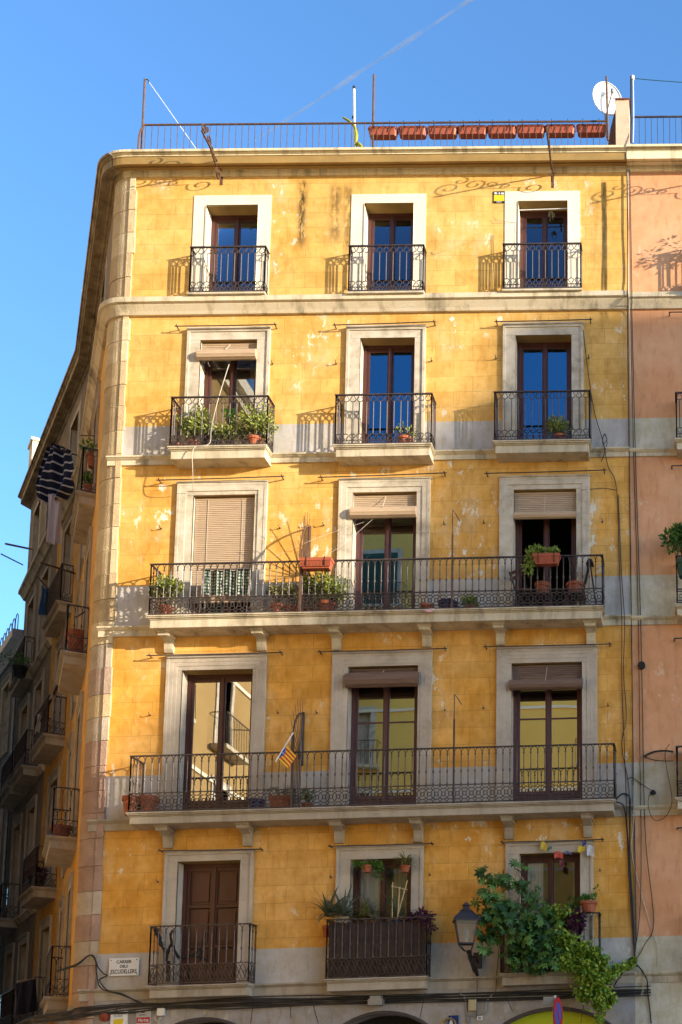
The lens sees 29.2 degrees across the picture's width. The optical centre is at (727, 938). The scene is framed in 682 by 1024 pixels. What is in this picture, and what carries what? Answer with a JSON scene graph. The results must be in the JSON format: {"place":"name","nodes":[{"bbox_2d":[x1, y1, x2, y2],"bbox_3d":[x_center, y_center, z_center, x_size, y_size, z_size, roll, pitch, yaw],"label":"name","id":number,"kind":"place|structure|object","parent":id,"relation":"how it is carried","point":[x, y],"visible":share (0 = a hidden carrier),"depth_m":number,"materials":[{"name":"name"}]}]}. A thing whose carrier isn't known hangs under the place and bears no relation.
{"place":"outdoors","nodes":[
{"label":"outdoors","id":0,"kind":"place"},
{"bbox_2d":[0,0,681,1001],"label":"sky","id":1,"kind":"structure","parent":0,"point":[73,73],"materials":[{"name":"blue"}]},
{"bbox_2d":[531,591,586,604],"bbox_3d":[-3.339,-6.609,23.603,1.051,0.367,0.370,-1,-8,-2],"label":"plant stand","id":2,"kind":"object","parent":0,"point":[550,597],"visible":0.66,"depth_m":23.56,"materials":[{"name":"black metal"}]},
{"label":"street","id":3,"kind":"structure","parent":0,"visible":0},
{"bbox_2d":[0,613,23,1000],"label":"apartment building","id":4,"kind":"structure","parent":3,"relation":"on","point":[9,708],"depth_m":37.83,"materials":[{"name":"grey stone"}]},
{"bbox_2d":[0,673,18,759],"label":"window","id":5,"kind":"structure","parent":4,"relation":"in","point":[5,693],"depth_m":39.28,"materials":[{"name":"beige glass"}]},
{"bbox_2d":[0,413,63,1023],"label":"apartment building","id":6,"kind":"structure","parent":3,"relation":"on","point":[21,794],"depth_m":34.76,"materials":[{"name":"brown stone"}]},
{"bbox_2d":[3,942,14,1015],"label":"window","id":7,"kind":"structure","parent":6,"relation":"in","point":[10,949],"depth_m":35.37,"materials":[{"name":"beige glass"}]},
{"bbox_2d":[0,650,29,677],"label":"flower pot","id":8,"kind":"object","parent":6,"relation":"on","point":[19,670],"visible":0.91,"depth_m":34.94,"materials":[{"name":"black plastic"}]},
{"bbox_2d":[7,812,22,918],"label":"window","id":9,"kind":"structure","parent":6,"relation":"in","point":[18,821],"depth_m":35.76,"materials":[{"name":"beige glass"}]},
{"bbox_2d":[14,932,29,1023],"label":"window","id":10,"kind":"structure","parent":6,"relation":"in","point":[23,943],"depth_m":33.42,"materials":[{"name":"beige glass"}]},
{"bbox_2d":[18,692,29,764],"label":"window","id":11,"kind":"structure","parent":6,"relation":"in","point":[24,706],"depth_m":36.36,"materials":[{"name":"beige glass"}]},
{"bbox_2d":[20,794,37,913],"bbox_3d":[-19.463,-2.291,33.496,0.375,3.214,1.524,5,-10,-38],"label":"window","id":12,"kind":"structure","parent":6,"relation":"in","point":[31,810],"depth_m":33.92,"materials":[{"name":"beige glass"}]},
{"bbox_2d":[24,584,36,669],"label":"window","id":13,"kind":"structure","parent":6,"relation":"in","point":[31,600],"depth_m":36.76,"materials":[{"name":"beige glass"}]},
{"bbox_2d":[31,500,41,561],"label":"window","id":14,"kind":"structure","parent":6,"relation":"in","point":[37,511],"depth_m":37.21,"materials":[{"name":"beige glass"}]},
{"bbox_2d":[29,668,44,766],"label":"window","id":15,"kind":"structure","parent":6,"relation":"in","point":[38,694],"depth_m":34.41,"materials":[{"name":"beige glass"}]},
{"bbox_2d":[36,554,51,655],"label":"window","id":16,"kind":"structure","parent":6,"relation":"in","point":[45,572],"depth_m":34.78,"materials":[{"name":"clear glass"}]},
{"bbox_2d":[16,98,634,1023],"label":"apartment building","id":17,"kind":"structure","parent":3,"relation":"on","point":[368,300],"depth_m":23.86,"materials":[{"name":"yellow paint"}]},
{"bbox_2d":[17,977,37,981],"bbox_3d":[-15.517,0.918,26.464,0.039,0.328,2.117,2,-8,-20],"label":"laundry pole","id":18,"kind":"object","parent":17,"relation":"attached to","point":[27,979],"visible":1,"depth_m":26.32,"materials":[{"name":"grey metal"}]},
{"bbox_2d":[15,979,37,1015],"bbox_3d":[-15.862,1.349,27.004,0.464,0.867,0.116,3,-9,-29],"label":"dark cloth","id":19,"kind":"object","parent":18,"relation":"hanging from","point":[26,998],"visible":1,"depth_m":27.01,"materials":[{"name":"black fabric"}]},
{"bbox_2d":[34,915,52,1018],"bbox_3d":[-17.253,0.819,30.343,0.375,2.624,1.524,5,-10,-38],"label":"window","id":20,"kind":"structure","parent":17,"relation":"in","point":[45,929],"depth_m":30.73,"materials":[{"name":"beige glass"}]},
{"bbox_2d":[43,766,60,887],"bbox_3d":[-17.325,-2.697,30.820,0.375,3.214,1.524,5,-10,-38],"label":"window","id":21,"kind":"structure","parent":17,"relation":"in","point":[54,779],"depth_m":31.08,"materials":[{"name":"beige glass"}]},
{"bbox_2d":[51,635,67,735],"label":"window","id":22,"kind":"structure","parent":17,"relation":"in","point":[58,646],"depth_m":31.67,"materials":[{"name":"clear glass"}]},
{"bbox_2d":[54,894,65,996],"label":"window","id":23,"kind":"structure","parent":17,"relation":"in","point":[61,904],"depth_m":27.55,"materials":[{"name":"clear glass"}]},
{"bbox_2d":[47,445,76,455],"bbox_3d":[-17.167,-12.585,30.828,0.039,0.518,1.316,-1,-8,2],"label":"laundry pole","id":24,"kind":"object","parent":17,"relation":"attached to","point":[61,450],"visible":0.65,"depth_m":30.70,"materials":[{"name":"metal"}]},
{"bbox_2d":[36,442,73,506],"bbox_3d":[-17.391,-11.963,30.891,0.871,1.812,0.348,4,-9,-33],"label":"striped cloth","id":25,"kind":"object","parent":24,"relation":"hanging from","point":[56,469],"visible":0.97,"depth_m":30.86,"materials":[{"name":"blue fabric"}]},
{"bbox_2d":[46,493,61,544],"bbox_3d":[-17.336,-10.808,30.741,0.368,1.456,0.127,5,-10,-39],"label":"white cloth","id":26,"kind":"object","parent":25,"relation":"hanging from","point":[53,536],"visible":1,"depth_m":30.74,"materials":[{"name":"white fabric"}]},
{"bbox_2d":[60,506,73,601],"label":"window","id":27,"kind":"structure","parent":17,"relation":"in","point":[67,539],"depth_m":32.17,"materials":[{"name":"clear glass"}]},
{"bbox_2d":[61,731,74,877],"bbox_3d":[-15.391,-3.105,28.105,0.375,3.214,1.524,4,-9,-32],"label":"window","id":28,"kind":"structure","parent":17,"relation":"in","point":[70,747],"depth_m":28.07,"materials":[{"name":"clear glass"}]},
{"bbox_2d":[61,871,74,996],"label":"window","id":29,"kind":"structure","parent":17,"relation":"in","point":[70,881],"depth_m":24.98,"materials":[{"name":"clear glass"}]},
{"bbox_2d":[64,628,84,652],"bbox_3d":[-13.812,-6.279,25.375,0.541,0.420,0.541,-1,-8,-2],"label":"flower pot","id":30,"kind":"object","parent":17,"relation":"on","point":[77,632],"visible":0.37,"depth_m":25.18,"materials":[{"name":"ceramic"}]},
{"bbox_2d":[69,400,81,468],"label":"window","id":31,"kind":"structure","parent":17,"relation":"in","point":[74,438],"depth_m":32.62,"materials":[{"name":"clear glass"}]},
{"bbox_2d":[70,581,82,719],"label":"window","id":32,"kind":"structure","parent":17,"relation":"in","point":[80,587],"depth_m":28.53,"materials":[{"name":"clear glass"}]},
{"bbox_2d":[70,690,83,836],"bbox_3d":[-13.761,-3.492,25.497,0.375,3.214,1.524,4,-9,-32],"label":"window","id":33,"kind":"structure","parent":17,"relation":"in","point":[79,709],"depth_m":25.30,"materials":[{"name":"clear glass"}]},
{"bbox_2d":[82,526,92,651],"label":"window","id":34,"kind":"structure","parent":17,"relation":"in","point":[88,549],"depth_m":25.47,"materials":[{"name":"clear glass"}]},
{"bbox_2d":[89,379,100,491],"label":"window","id":35,"kind":"structure","parent":17,"relation":"in","point":[96,406],"depth_m":25.90,"materials":[{"name":"beige glass"}]},
{"bbox_2d":[109,957,139,975],"bbox_3d":[-11.419,0.541,22.563,0.555,0.348,0.030,-1,-8,-2],"label":"street sign","id":36,"kind":"object","parent":17,"relation":"attached to","point":[123,966],"visible":1,"depth_m":22.55,"materials":[{"name":"stone"}]},
{"bbox_2d":[154,1008,167,1023],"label":"junction box","id":37,"kind":"object","parent":17,"relation":"attached to","point":[161,1012],"visible":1,"depth_m":22.41,"materials":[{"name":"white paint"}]},
{"bbox_2d":[39,996,630,1021],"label":"cable","id":38,"kind":"object","parent":37,"relation":"attached to","point":[260,1006],"visible":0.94,"depth_m":22.51,"materials":[{"name":"black rubber"}]},
{"bbox_2d":[34,993,645,1018],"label":"cable","id":39,"kind":"object","parent":37,"relation":"attached to","point":[354,999],"visible":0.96,"depth_m":22.59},
{"bbox_2d":[34,993,646,1021],"bbox_3d":[-7.435,1.280,22.596,11.917,0.313,0.624,-1,-8,1],"label":"cable","id":40,"kind":"object","parent":37,"relation":"attached to","point":[282,1004],"visible":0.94,"depth_m":22.53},
{"bbox_2d":[34,995,650,1022],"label":"cable","id":41,"kind":"object","parent":37,"relation":"attached to","point":[314,1004],"visible":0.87,"depth_m":22.54,"materials":[{"name":"black rubber"}]},
{"bbox_2d":[34,992,650,1020],"bbox_3d":[-7.435,1.270,22.588,11.918,0.313,0.619,-1,-8,1],"label":"cable","id":42,"kind":"object","parent":37,"relation":"attached to","point":[335,1001],"visible":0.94,"depth_m":22.56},
{"bbox_2d":[34,991,650,1019],"bbox_3d":[-7.436,1.246,22.601,11.919,0.298,0.621,-1,-8,1],"label":"cable","id":43,"kind":"object","parent":37,"relation":"attached to","point":[290,1001],"visible":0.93,"depth_m":22.57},
{"bbox_2d":[148,574,185,613],"bbox_3d":[-10.963,-6.669,23.285,0.709,0.935,0.647,2,-8,-20],"label":"potted shrub","id":44,"kind":"object","parent":17,"relation":"on","point":[167,582],"visible":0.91,"depth_m":23.24,"materials":[{"name":"green plant"}]},
{"bbox_2d":[153,928,208,981],"bbox_3d":[-10.324,0.314,22.503,1.047,1.022,0.088,-1,-8,-2],"label":"driftwood","id":45,"kind":"object","parent":17,"relation":"on","point":[155,930],"visible":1,"depth_m":22.50,"materials":[{"name":"brown wood"}]},
{"bbox_2d":[175,404,211,444],"bbox_3d":[-10.721,-10.199,23.894,0.739,0.994,0.639,-1,-8,-2],"label":"potted shrub","id":46,"kind":"object","parent":17,"relation":"on","point":[191,425],"visible":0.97,"depth_m":23.83,"materials":[{"name":"green plant"}]},
{"bbox_2d":[159,848,254,985],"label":"window","id":47,"kind":"structure","parent":17,"relation":"in","point":[200,887],"depth_m":22.94,"materials":[{"name":"wood"}]},
{"bbox_2d":[201,123,222,184],"bbox_3d":[-10.527,-16.052,24.368,0.044,0.659,1.070,-1,-8,-2],"label":"scroll bracket","id":48,"kind":"object","parent":17,"relation":"attached to","point":[204,130],"visible":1,"depth_m":24.29,"materials":[{"name":"metal"}]},
{"bbox_2d":[160,652,267,810],"bbox_3d":[-10.007,-3.933,23.369,1.952,3.320,0.380,-1,-8,-2],"label":"window","id":49,"kind":"structure","parent":17,"relation":"in","point":[214,703],"depth_m":23.43,"materials":[{"name":"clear glass"}]},
{"bbox_2d":[172,480,268,612],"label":"window","id":50,"kind":"structure","parent":17,"relation":"in","point":[186,497],"depth_m":23.84,"materials":[{"name":"beige glass"}]},
{"bbox_2d":[192,497,254,602],"bbox_3d":[-10.065,-7.737,23.838,1.198,2.249,0.045,-1,-8,-2],"label":"roller blind","id":51,"kind":"object","parent":17,"relation":"attached to","point":[206,541],"visible":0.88,"depth_m":23.87,"materials":[{"name":"beige wood"}]},
{"bbox_2d":[202,421,244,443],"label":"potted shrub","id":52,"kind":"object","parent":17,"relation":"on","point":[226,429],"visible":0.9,"depth_m":23.79,"materials":[{"name":"green plant"}]},
{"bbox_2d":[199,568,252,612],"bbox_3d":[-9.820,-6.742,23.369,1.003,1.037,0.318,-1,-8,-2],"label":"drying rack","id":53,"kind":"object","parent":17,"relation":"on","point":[229,569],"visible":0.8,"depth_m":23.40,"materials":[{"name":"grey metal"}]},
{"bbox_2d":[203,569,249,595],"bbox_3d":[-9.823,-6.966,23.369,0.902,0.546,0.068,-1,-8,-2],"label":"checked cloth","id":54,"kind":"object","parent":53,"relation":"hanging from","point":[226,581],"visible":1,"depth_m":23.37,"materials":[{"name":"green fabric"}]},
{"bbox_2d":[196,343,257,361],"bbox_3d":[-10.183,-11.968,24.310,1.184,0.460,0.244,-1,-8,-2],"label":"roller blind","id":55,"kind":"object","parent":17,"relation":"attached to","point":[228,352],"visible":1,"depth_m":24.21,"materials":[{"name":"beige wood"}]},
{"bbox_2d":[182,326,271,443],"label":"window","id":56,"kind":"structure","parent":17,"relation":"in","point":[243,377],"depth_m":24.37,"materials":[{"name":"clear glass"}]},
{"bbox_2d":[190,195,271,290],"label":"window","id":57,"kind":"structure","parent":17,"relation":"in","point":[218,220],"depth_m":24.87,"materials":[{"name":"clear glass"}]},
{"bbox_2d":[230,402,278,443],"bbox_3d":[-9.492,-10.230,23.854,0.960,0.957,0.694,-1,-8,-2],"label":"potted shrub","id":58,"kind":"object","parent":17,"relation":"on","point":[254,426],"visible":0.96,"depth_m":23.76,"materials":[{"name":"green plant"}]},
{"bbox_2d":[265,582,286,610],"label":"potted shrub","id":59,"kind":"object","parent":17,"relation":"on","point":[272,590],"visible":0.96,"depth_m":23.27,"materials":[{"name":"plant"}]},
{"bbox_2d":[275,732,295,767],"bbox_3d":[-8.335,-3.554,22.506,0.377,0.730,0.096,2,-8,-23],"label":"flag","id":60,"kind":"object","parent":17,"relation":"attached to","point":[287,757],"visible":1,"depth_m":22.49,"materials":[{"name":"multicoloured fabric"}]},
{"bbox_2d":[299,556,333,572],"bbox_3d":[-7.993,-7.264,23.202,0.612,0.254,0.240,-1,-8,-2],"label":"window box","id":61,"kind":"object","parent":17,"relation":"hanging from","point":[315,564],"visible":1,"depth_m":23.11,"materials":[{"name":"orange ceramic"}]},
{"bbox_2d":[310,571,349,609],"bbox_3d":[-7.846,-6.789,23.414,0.817,0.983,0.707,-1,-8,-2],"label":"potted shrub","id":62,"kind":"object","parent":17,"relation":"on","point":[326,579],"visible":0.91,"depth_m":23.34,"materials":[{"name":"green plant"}]},
{"bbox_2d":[311,885,356,937],"bbox_3d":[-7.478,-0.559,22.756,1.163,1.084,1.292,3,-9,-29],"label":"potted plant","id":63,"kind":"object","parent":17,"relation":"on","point":[327,913],"visible":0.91,"depth_m":22.61,"materials":[{"name":"green plant"}]},
{"bbox_2d":[314,882,368,923],"bbox_3d":[-7.293,-0.564,22.628,1.274,1.002,1.156,6,-10,-41],"label":"potted plant","id":64,"kind":"object","parent":17,"relation":"on","point":[343,908],"visible":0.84,"depth_m":22.65,"materials":[{"name":"green plant"}]},
{"bbox_2d":[33,990,650,1017],"bbox_3d":[-7.439,1.212,22.601,11.925,0.286,0.628,-1,-8,1],"label":"cable","id":65,"kind":"object","parent":17,"relation":"attached to","point":[320,998],"visible":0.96,"depth_m":22.57,"materials":[{"name":"black rubber"}]},
{"bbox_2d":[34,986,649,1015],"bbox_3d":[-7.439,1.163,22.612,11.923,0.325,0.618,-1,-8,1],"label":"cable","id":66,"kind":"object","parent":17,"relation":"attached to","point":[324,995],"visible":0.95,"depth_m":22.59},
{"bbox_2d":[40,989,650,1015],"bbox_3d":[-7.438,1.204,22.597,11.924,0.289,0.619,-1,-8,1],"label":"cable","id":67,"kind":"object","parent":17,"relation":"attached to","point":[361,998],"visible":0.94,"depth_m":22.58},
{"bbox_2d":[352,851,384,880],"bbox_3d":[-6.877,-1.440,22.867,0.622,0.689,0.321,-1,-8,-2],"label":"hanging pot","id":68,"kind":"object","parent":17,"relation":"hanging from","point":[366,868],"visible":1,"depth_m":22.83,"materials":[{"name":"ceramic"}]},
{"bbox_2d":[328,919,425,976],"bbox_3d":[-6.616,0.185,22.504,1.807,1.078,0.016,-1,-8,-2],"label":"reed screen","id":69,"kind":"object","parent":17,"relation":"attached to","point":[376,945],"visible":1,"depth_m":22.50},
{"bbox_2d":[335,844,424,978],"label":"window","id":70,"kind":"structure","parent":17,"relation":"in","point":[370,885],"depth_m":23.03,"materials":[{"name":"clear glass"}]},
{"bbox_2d":[329,650,432,806],"bbox_3d":[-6.789,-4.019,23.478,1.968,3.288,0.380,-1,-8,-2],"label":"window","id":71,"kind":"structure","parent":17,"relation":"in","point":[386,717],"depth_m":23.53,"materials":[{"name":"glass"}]},
{"bbox_2d":[344,668,418,687],"bbox_3d":[-6.797,-5.136,23.467,1.423,0.445,0.274,-1,-8,-2],"label":"roller blind","id":72,"kind":"object","parent":17,"relation":"attached to","point":[382,677],"visible":1,"depth_m":23.35,"materials":[{"name":"brown fabric"}]},
{"bbox_2d":[350,494,416,518],"bbox_3d":[-6.901,-8.683,23.960,1.313,0.565,0.248,-1,-8,-2],"label":"roller blind","id":73,"kind":"object","parent":17,"relation":"attached to","point":[379,506],"visible":1,"depth_m":23.90,"materials":[{"name":"beige wood"}]},
{"bbox_2d":[368,121,398,139],"bbox_3d":[-7.250,-16.967,25.072,0.614,0.274,0.283,-1,-8,-2],"label":"roof planter","id":74,"kind":"object","parent":17,"relation":"hanging from","point":[388,131],"visible":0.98,"depth_m":25.02,"materials":[{"name":"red ceramic"}]},
{"bbox_2d":[336,476,430,609],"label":"window","id":75,"kind":"structure","parent":17,"relation":"in","point":[384,538],"depth_m":24.03,"materials":[{"name":"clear glass"}]},
{"bbox_2d":[344,324,426,442],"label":"window","id":76,"kind":"structure","parent":17,"relation":"in","point":[379,358],"depth_m":24.52,"materials":[{"name":"clear glass"}]},
{"bbox_2d":[349,194,425,289],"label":"window","id":77,"kind":"structure","parent":17,"relation":"in","point":[376,219],"depth_m":24.98,"materials":[{"name":"clear glass"}]},
{"bbox_2d":[398,120,427,139],"bbox_3d":[-6.630,-16.981,25.093,0.604,0.258,0.283,-1,-8,-2],"label":"roof planter","id":78,"kind":"object","parent":17,"relation":"hanging from","point":[408,132],"visible":0.98,"depth_m":25.04,"materials":[{"name":"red ceramic"}]},
{"bbox_2d":[403,906,438,934],"bbox_3d":[-5.825,-0.332,22.685,0.782,0.661,0.785,-1,-8,-2],"label":"potted shrub","id":79,"kind":"object","parent":17,"relation":"on","point":[419,913],"visible":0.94,"depth_m":22.53,"materials":[{"name":"purple plant"}]},
{"bbox_2d":[427,120,457,139],"bbox_3d":[-6.003,-17.003,25.114,0.628,0.258,0.283,-1,-8,-2],"label":"roof planter","id":80,"kind":"object","parent":17,"relation":"hanging from","point":[440,132],"visible":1,"depth_m":25.06,"materials":[{"name":"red ceramic"}]},
{"bbox_2d":[452,901,481,975],"bbox_3d":[-4.894,0.009,22.344,0.543,1.350,1.004,0,-8,-10],"label":"street lantern","id":81,"kind":"object","parent":17,"relation":"on","point":[466,914],"visible":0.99,"depth_m":22.12,"materials":[{"name":"metal"}]},
{"bbox_2d":[457,120,487,138],"bbox_3d":[-5.388,-17.029,25.137,0.629,0.268,0.283,-1,-8,-2],"label":"roof planter","id":82,"kind":"object","parent":17,"relation":"hanging from","point":[479,131],"visible":0.98,"depth_m":25.08,"materials":[{"name":"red ceramic"}]},
{"bbox_2d":[487,119,516,138],"bbox_3d":[-4.771,-17.053,25.159,0.630,0.273,0.283,-1,-8,-2],"label":"roof planter","id":83,"kind":"object","parent":17,"relation":"hanging from","point":[510,131],"visible":1,"depth_m":25.11,"materials":[{"name":"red ceramic"}]},
{"bbox_2d":[470,859,566,977],"bbox_3d":[-3.861,-0.392,22.423,2.014,2.350,0.894,-1,-8,-2],"label":"climbing shrub","id":84,"kind":"object","parent":17,"relation":"attached to","point":[496,915],"visible":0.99,"depth_m":22.28,"materials":[{"name":"green plant"}]},
{"bbox_2d":[516,119,545,138],"bbox_3d":[-4.165,-17.078,25.181,0.608,0.279,0.283,-1,-8,-2],"label":"roof planter","id":85,"kind":"object","parent":17,"relation":"hanging from","point":[535,131],"visible":0.98,"depth_m":25.13,"materials":[{"name":"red ceramic"}]},
{"bbox_2d":[520,544,560,576],"bbox_3d":[-3.670,-7.386,23.354,0.827,0.695,0.328,-1,-8,-2],"label":"window box","id":86,"kind":"object","parent":17,"relation":"hanging from","point":[549,558],"visible":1,"depth_m":23.29,"materials":[{"name":"red"}]},
{"bbox_2d":[505,191,579,286],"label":"window","id":87,"kind":"structure","parent":17,"relation":"in","point":[531,226],"depth_m":25.10,"materials":[{"name":"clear glass"}]},
{"bbox_2d":[502,321,583,438],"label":"window","id":88,"kind":"structure","parent":17,"relation":"in","point":[536,355],"depth_m":24.64,"materials":[{"name":"clear glass"}]},
{"bbox_2d":[513,492,575,519],"bbox_3d":[-3.694,-8.754,24.102,1.258,0.612,0.179,-1,-8,-2],"label":"roller blind","id":89,"kind":"object","parent":17,"relation":"attached to","point":[564,510],"visible":1,"depth_m":24.16,"materials":[{"name":"beige wood"}]},
{"bbox_2d":[499,474,590,605],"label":"window","id":90,"kind":"structure","parent":17,"relation":"in","point":[572,536],"depth_m":24.13,"materials":[{"name":"stone"}]},
{"bbox_2d":[509,664,582,690],"bbox_3d":[-3.593,-5.168,23.583,1.448,0.565,0.244,-1,-8,-2],"label":"roller blind","id":91,"kind":"object","parent":17,"relation":"attached to","point":[545,677],"visible":1,"depth_m":23.66,"materials":[{"name":"brown fabric"}]},
{"bbox_2d":[496,645,597,801],"bbox_3d":[-3.563,-4.132,23.592,1.998,3.309,0.380,-1,-8,-2],"label":"window","id":92,"kind":"structure","parent":17,"relation":"in","point":[555,716],"depth_m":23.64,"materials":[{"name":"glass"}]},
{"bbox_2d":[505,839,593,971],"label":"window","id":93,"kind":"structure","parent":17,"relation":"in","point":[556,883],"depth_m":23.22,"materials":[{"name":"clear glass"}]},
{"bbox_2d":[544,415,572,438],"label":"potted shrub","id":94,"kind":"object","parent":17,"relation":"on","point":[554,421],"visible":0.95,"depth_m":23.96,"materials":[{"name":"green plant"}]},
{"bbox_2d":[545,119,575,137],"bbox_3d":[-3.545,-17.089,25.201,0.632,0.258,0.283,-1,-8,-2],"label":"roof planter","id":95,"kind":"object","parent":17,"relation":"hanging from","point":[567,130],"visible":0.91,"depth_m":25.15,"materials":[{"name":"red ceramic"}]},
{"bbox_2d":[540,841,593,867],"bbox_3d":[-3.106,-1.631,23.018,1.046,0.554,0.040,-1,-8,-2],"label":"bunting","id":96,"kind":"object","parent":17,"relation":"hanging from","point":[581,848],"visible":1,"depth_m":23.03,"materials":[{"name":"fabric"}]},
{"bbox_2d":[560,905,587,937],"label":"potted shrub","id":97,"kind":"object","parent":17,"relation":"on","point":[575,925],"visible":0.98,"depth_m":22.49,"materials":[{"name":"purple plant"}]},
{"bbox_2d":[565,884,599,911],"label":"potted plant","id":98,"kind":"object","parent":17,"relation":"on","point":[586,904],"visible":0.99,"depth_m":22.64,"materials":[{"name":"green plant"}]},
{"bbox_2d":[538,902,636,1023],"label":"trailing ivy","id":99,"kind":"object","parent":17,"relation":"attached to","point":[582,960],"visible":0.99,"depth_m":22.31,"materials":[{"name":"green plant"}]},
{"bbox_2d":[576,118,606,137],"bbox_3d":[-2.889,-17.118,25.225,0.634,0.271,0.283,-1,-8,-2],"label":"roof planter","id":100,"kind":"object","parent":17,"relation":"hanging from","point":[589,130],"visible":1,"depth_m":25.17,"materials":[{"name":"red ceramic"}]},
{"bbox_2d":[592,81,620,137],"bbox_3d":[-2.584,-17.735,25.414,0.511,1.098,0.515,-4,-8,17],"label":"satellite dish","id":101,"kind":"object","parent":17,"relation":"attached to","point":[599,94],"visible":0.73,"depth_m":25.49,"materials":[{"name":"white paint"}]},
{"bbox_2d":[583,330,633,951],"bbox_3d":[-2.390,-6.050,23.702,0.942,13.099,0.117,-1,-8,-2],"label":"cable","id":102,"kind":"object","parent":17,"relation":"attached to","point":[621,601],"visible":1,"depth_m":23.78,"materials":[{"name":"black rubber"}]},
{"bbox_2d":[618,495,630,886],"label":"cable","id":103,"kind":"object","parent":17,"relation":"attached to","point":[624,687],"visible":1,"depth_m":23.62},
{"bbox_2d":[627,172,630,454],"bbox_3d":[-2.048,-12.974,24.591,0.046,6.332,0.234,-1,-8,-2],"label":"pipe","id":104,"kind":"object","parent":17,"relation":"attached to","point":[629,325],"visible":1,"depth_m":24.61,"materials":[{"name":"metal"}]},
{"bbox_2d":[626,169,635,952],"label":"cable","id":105,"kind":"object","parent":17,"relation":"attached to","point":[630,565],"visible":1,"depth_m":23.95,"materials":[{"name":"black rubber"}]},
{"bbox_2d":[543,995,562,1023],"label":"road sign","id":106,"kind":"object","parent":3,"relation":"on","point":[555,1001],"visible":1,"depth_m":21.43,"materials":[{"name":"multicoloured metal"}]},
{"bbox_2d":[626,115,681,1023],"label":"apartment building","id":107,"kind":"structure","parent":3,"relation":"on","point":[655,235],"depth_m":23.99,"materials":[{"name":"pink paint"}]},
{"bbox_2d":[628,169,640,948],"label":"cable","id":108,"kind":"object","parent":107,"relation":"attached to","point":[636,541],"visible":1,"depth_m":24.02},
{"bbox_2d":[629,169,653,958],"bbox_3d":[-1.761,-7.809,23.900,0.373,16.623,0.218,-1,-8,-2],"label":"cable","id":109,"kind":"object","parent":107,"relation":"attached to","point":[639,575],"visible":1,"depth_m":23.91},
{"bbox_2d":[658,521,681,578],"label":"potted shrub","id":110,"kind":"object","parent":107,"relation":"on","point":[675,534],"visible":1,"depth_m":23.57,"materials":[{"name":"green plant"}]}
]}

